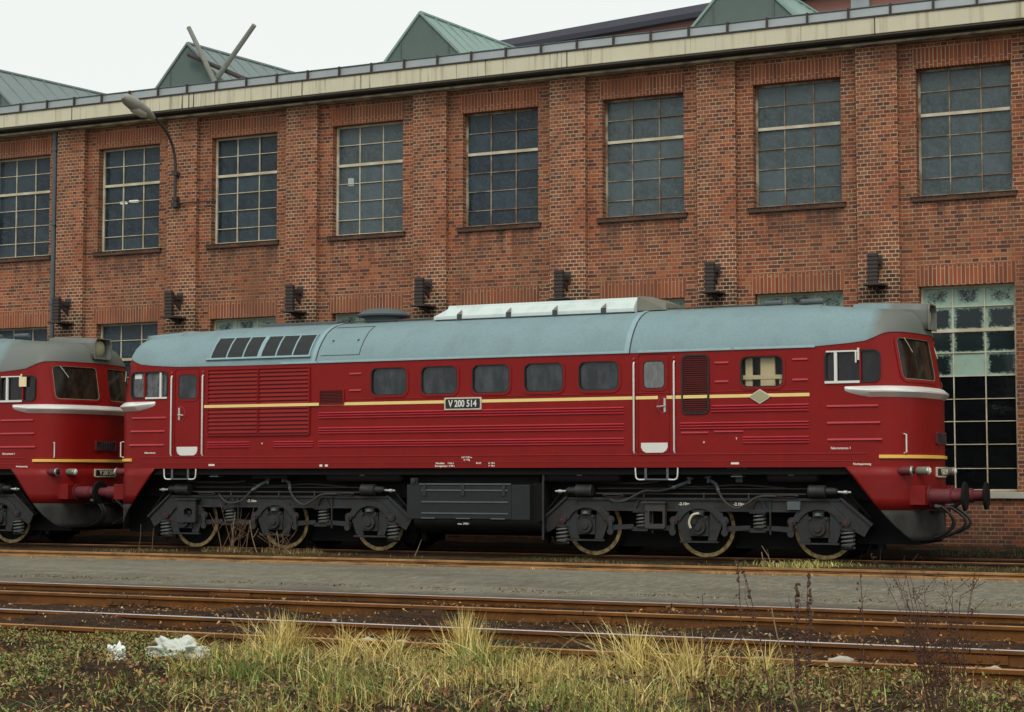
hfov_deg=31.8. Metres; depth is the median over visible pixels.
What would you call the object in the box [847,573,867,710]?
dead stalk
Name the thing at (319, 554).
sparse track weeds
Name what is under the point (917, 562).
railway track
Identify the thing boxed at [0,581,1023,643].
railway track
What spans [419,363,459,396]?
window
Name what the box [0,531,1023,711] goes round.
ground
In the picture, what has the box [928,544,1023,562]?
wall foot weeds
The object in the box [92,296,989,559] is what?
diesel locomotive
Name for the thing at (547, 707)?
dead leaves
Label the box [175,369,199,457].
door
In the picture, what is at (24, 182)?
window
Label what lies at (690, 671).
grass tuft
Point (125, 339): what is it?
window
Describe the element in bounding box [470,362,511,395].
window
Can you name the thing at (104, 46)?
sky
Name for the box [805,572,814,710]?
dead stalk
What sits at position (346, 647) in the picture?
grass tuft
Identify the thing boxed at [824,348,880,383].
window
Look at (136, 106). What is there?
wall lamp
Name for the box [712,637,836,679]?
grass tuft
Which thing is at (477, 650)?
grass tuft
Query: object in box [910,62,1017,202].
window
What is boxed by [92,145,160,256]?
window
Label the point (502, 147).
window
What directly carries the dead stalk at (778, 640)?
on the ground at (435, 617)
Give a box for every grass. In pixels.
[0,629,1023,711]
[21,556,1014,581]
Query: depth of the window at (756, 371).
30.23 m
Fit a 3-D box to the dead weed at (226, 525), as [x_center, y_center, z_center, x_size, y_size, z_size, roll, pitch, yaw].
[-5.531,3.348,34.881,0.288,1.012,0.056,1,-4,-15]
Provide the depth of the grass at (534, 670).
11.74 m
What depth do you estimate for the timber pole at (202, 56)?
42.96 m
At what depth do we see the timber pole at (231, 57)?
42.63 m
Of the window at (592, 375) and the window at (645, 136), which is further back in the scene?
the window at (645, 136)
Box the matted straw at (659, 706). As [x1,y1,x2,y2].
[1,635,1023,711]
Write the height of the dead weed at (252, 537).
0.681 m
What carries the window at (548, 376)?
in the diesel locomotive at (626, 426)
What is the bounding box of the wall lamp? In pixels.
[121,94,215,207]
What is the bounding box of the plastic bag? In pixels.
[107,641,126,659]
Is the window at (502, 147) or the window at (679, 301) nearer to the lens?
the window at (679, 301)
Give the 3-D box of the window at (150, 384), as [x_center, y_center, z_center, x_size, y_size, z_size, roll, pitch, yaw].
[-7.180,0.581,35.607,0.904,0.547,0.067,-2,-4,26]
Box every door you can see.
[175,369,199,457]
[639,355,668,455]
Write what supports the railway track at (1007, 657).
on the ground at (435, 617)
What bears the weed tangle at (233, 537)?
on the ground at (435, 617)
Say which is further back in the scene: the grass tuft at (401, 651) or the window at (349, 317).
the window at (349, 317)
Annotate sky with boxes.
[0,0,711,93]
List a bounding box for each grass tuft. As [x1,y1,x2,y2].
[171,631,411,671]
[223,604,332,656]
[292,618,453,660]
[333,625,448,664]
[371,628,591,667]
[409,606,517,663]
[547,617,724,677]
[571,624,840,687]
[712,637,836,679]
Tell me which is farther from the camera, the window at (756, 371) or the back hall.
the back hall
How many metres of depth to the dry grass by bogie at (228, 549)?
33.66 m
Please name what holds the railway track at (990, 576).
on the ground at (435, 617)
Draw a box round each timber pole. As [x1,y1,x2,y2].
[187,26,216,81]
[187,52,244,78]
[211,24,255,81]
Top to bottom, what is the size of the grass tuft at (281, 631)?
0.407 m
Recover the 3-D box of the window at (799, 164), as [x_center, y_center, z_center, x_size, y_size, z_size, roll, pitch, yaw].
[5.605,-4.124,35.306,1.990,2.562,0.303,-2,-4,26]
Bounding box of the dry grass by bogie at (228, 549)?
[203,545,325,553]
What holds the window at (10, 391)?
in the diesel locomotive at (62, 400)
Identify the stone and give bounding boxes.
[828,656,853,661]
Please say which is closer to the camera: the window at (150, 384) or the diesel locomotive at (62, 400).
the window at (150, 384)
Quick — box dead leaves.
[0,594,1023,711]
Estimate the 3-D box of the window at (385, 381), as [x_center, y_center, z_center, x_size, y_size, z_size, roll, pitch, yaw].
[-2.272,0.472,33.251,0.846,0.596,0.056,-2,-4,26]
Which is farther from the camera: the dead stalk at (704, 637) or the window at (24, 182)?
the window at (24, 182)
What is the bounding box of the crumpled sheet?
[145,635,210,659]
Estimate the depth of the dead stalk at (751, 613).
10.06 m
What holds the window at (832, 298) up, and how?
in the factory building
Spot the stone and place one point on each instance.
(843, 658)
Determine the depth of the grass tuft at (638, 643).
12.96 m
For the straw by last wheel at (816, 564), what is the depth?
28.21 m
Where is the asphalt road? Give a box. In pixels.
[0,556,1023,614]
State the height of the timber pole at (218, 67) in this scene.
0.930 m
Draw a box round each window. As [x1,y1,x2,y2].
[0,156,50,262]
[0,327,46,340]
[0,374,35,401]
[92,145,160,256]
[101,322,157,379]
[130,371,167,398]
[206,134,278,248]
[214,317,275,330]
[326,121,405,240]
[336,313,365,323]
[369,365,408,397]
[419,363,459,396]
[457,108,541,232]
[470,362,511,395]
[522,360,564,393]
[576,359,620,392]
[596,94,687,222]
[662,298,684,308]
[738,353,785,389]
[747,79,845,212]
[757,291,842,306]
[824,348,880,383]
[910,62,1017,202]
[921,283,1023,498]
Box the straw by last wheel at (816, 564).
[736,559,863,567]
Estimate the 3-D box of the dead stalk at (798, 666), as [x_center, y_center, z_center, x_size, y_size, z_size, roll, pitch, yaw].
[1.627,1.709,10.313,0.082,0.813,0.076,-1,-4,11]
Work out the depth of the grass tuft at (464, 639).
13.82 m
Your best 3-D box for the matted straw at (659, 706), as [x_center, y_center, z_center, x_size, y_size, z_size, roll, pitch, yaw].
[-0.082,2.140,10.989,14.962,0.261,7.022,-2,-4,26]
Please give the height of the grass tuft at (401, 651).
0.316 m
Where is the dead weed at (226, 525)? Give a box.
[220,503,231,545]
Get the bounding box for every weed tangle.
[209,508,254,551]
[257,527,297,553]
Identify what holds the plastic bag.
on the ground at (435, 617)
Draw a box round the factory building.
[0,0,1023,546]
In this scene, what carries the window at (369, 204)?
in the factory building
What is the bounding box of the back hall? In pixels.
[500,0,917,46]
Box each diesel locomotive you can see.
[0,333,127,542]
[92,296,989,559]
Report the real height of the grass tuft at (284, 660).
0.257 m
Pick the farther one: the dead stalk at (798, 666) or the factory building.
the factory building
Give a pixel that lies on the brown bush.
(942, 681)
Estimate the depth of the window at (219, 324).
40.88 m
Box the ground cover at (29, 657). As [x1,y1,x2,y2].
[0,624,1023,711]
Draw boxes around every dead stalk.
[702,593,709,711]
[723,558,745,711]
[741,567,772,711]
[761,552,797,711]
[788,582,801,711]
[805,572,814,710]
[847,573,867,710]
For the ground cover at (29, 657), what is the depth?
11.94 m
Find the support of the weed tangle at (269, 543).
on the ground at (435, 617)
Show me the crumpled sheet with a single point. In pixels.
(174, 644)
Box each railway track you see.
[0,539,1023,568]
[0,550,1023,580]
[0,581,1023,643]
[0,608,1023,690]
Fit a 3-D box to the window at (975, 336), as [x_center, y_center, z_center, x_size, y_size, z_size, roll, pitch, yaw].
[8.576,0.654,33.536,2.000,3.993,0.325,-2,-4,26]
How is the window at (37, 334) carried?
in the factory building
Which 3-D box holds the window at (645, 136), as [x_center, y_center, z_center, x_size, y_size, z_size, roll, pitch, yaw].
[2.686,-4.030,36.709,1.990,2.562,0.303,-2,-4,26]
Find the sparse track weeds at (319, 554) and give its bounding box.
[8,548,1023,572]
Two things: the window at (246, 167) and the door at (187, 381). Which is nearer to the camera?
the door at (187, 381)
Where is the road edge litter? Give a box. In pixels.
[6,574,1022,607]
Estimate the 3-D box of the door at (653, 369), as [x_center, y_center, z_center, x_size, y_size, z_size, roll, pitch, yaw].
[2.430,0.846,30.906,0.550,1.730,0.085,-2,-4,26]
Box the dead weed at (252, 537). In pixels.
[249,520,257,551]
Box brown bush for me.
[868,554,996,711]
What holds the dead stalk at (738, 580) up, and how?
on the ground at (435, 617)
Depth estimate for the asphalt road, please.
23.45 m

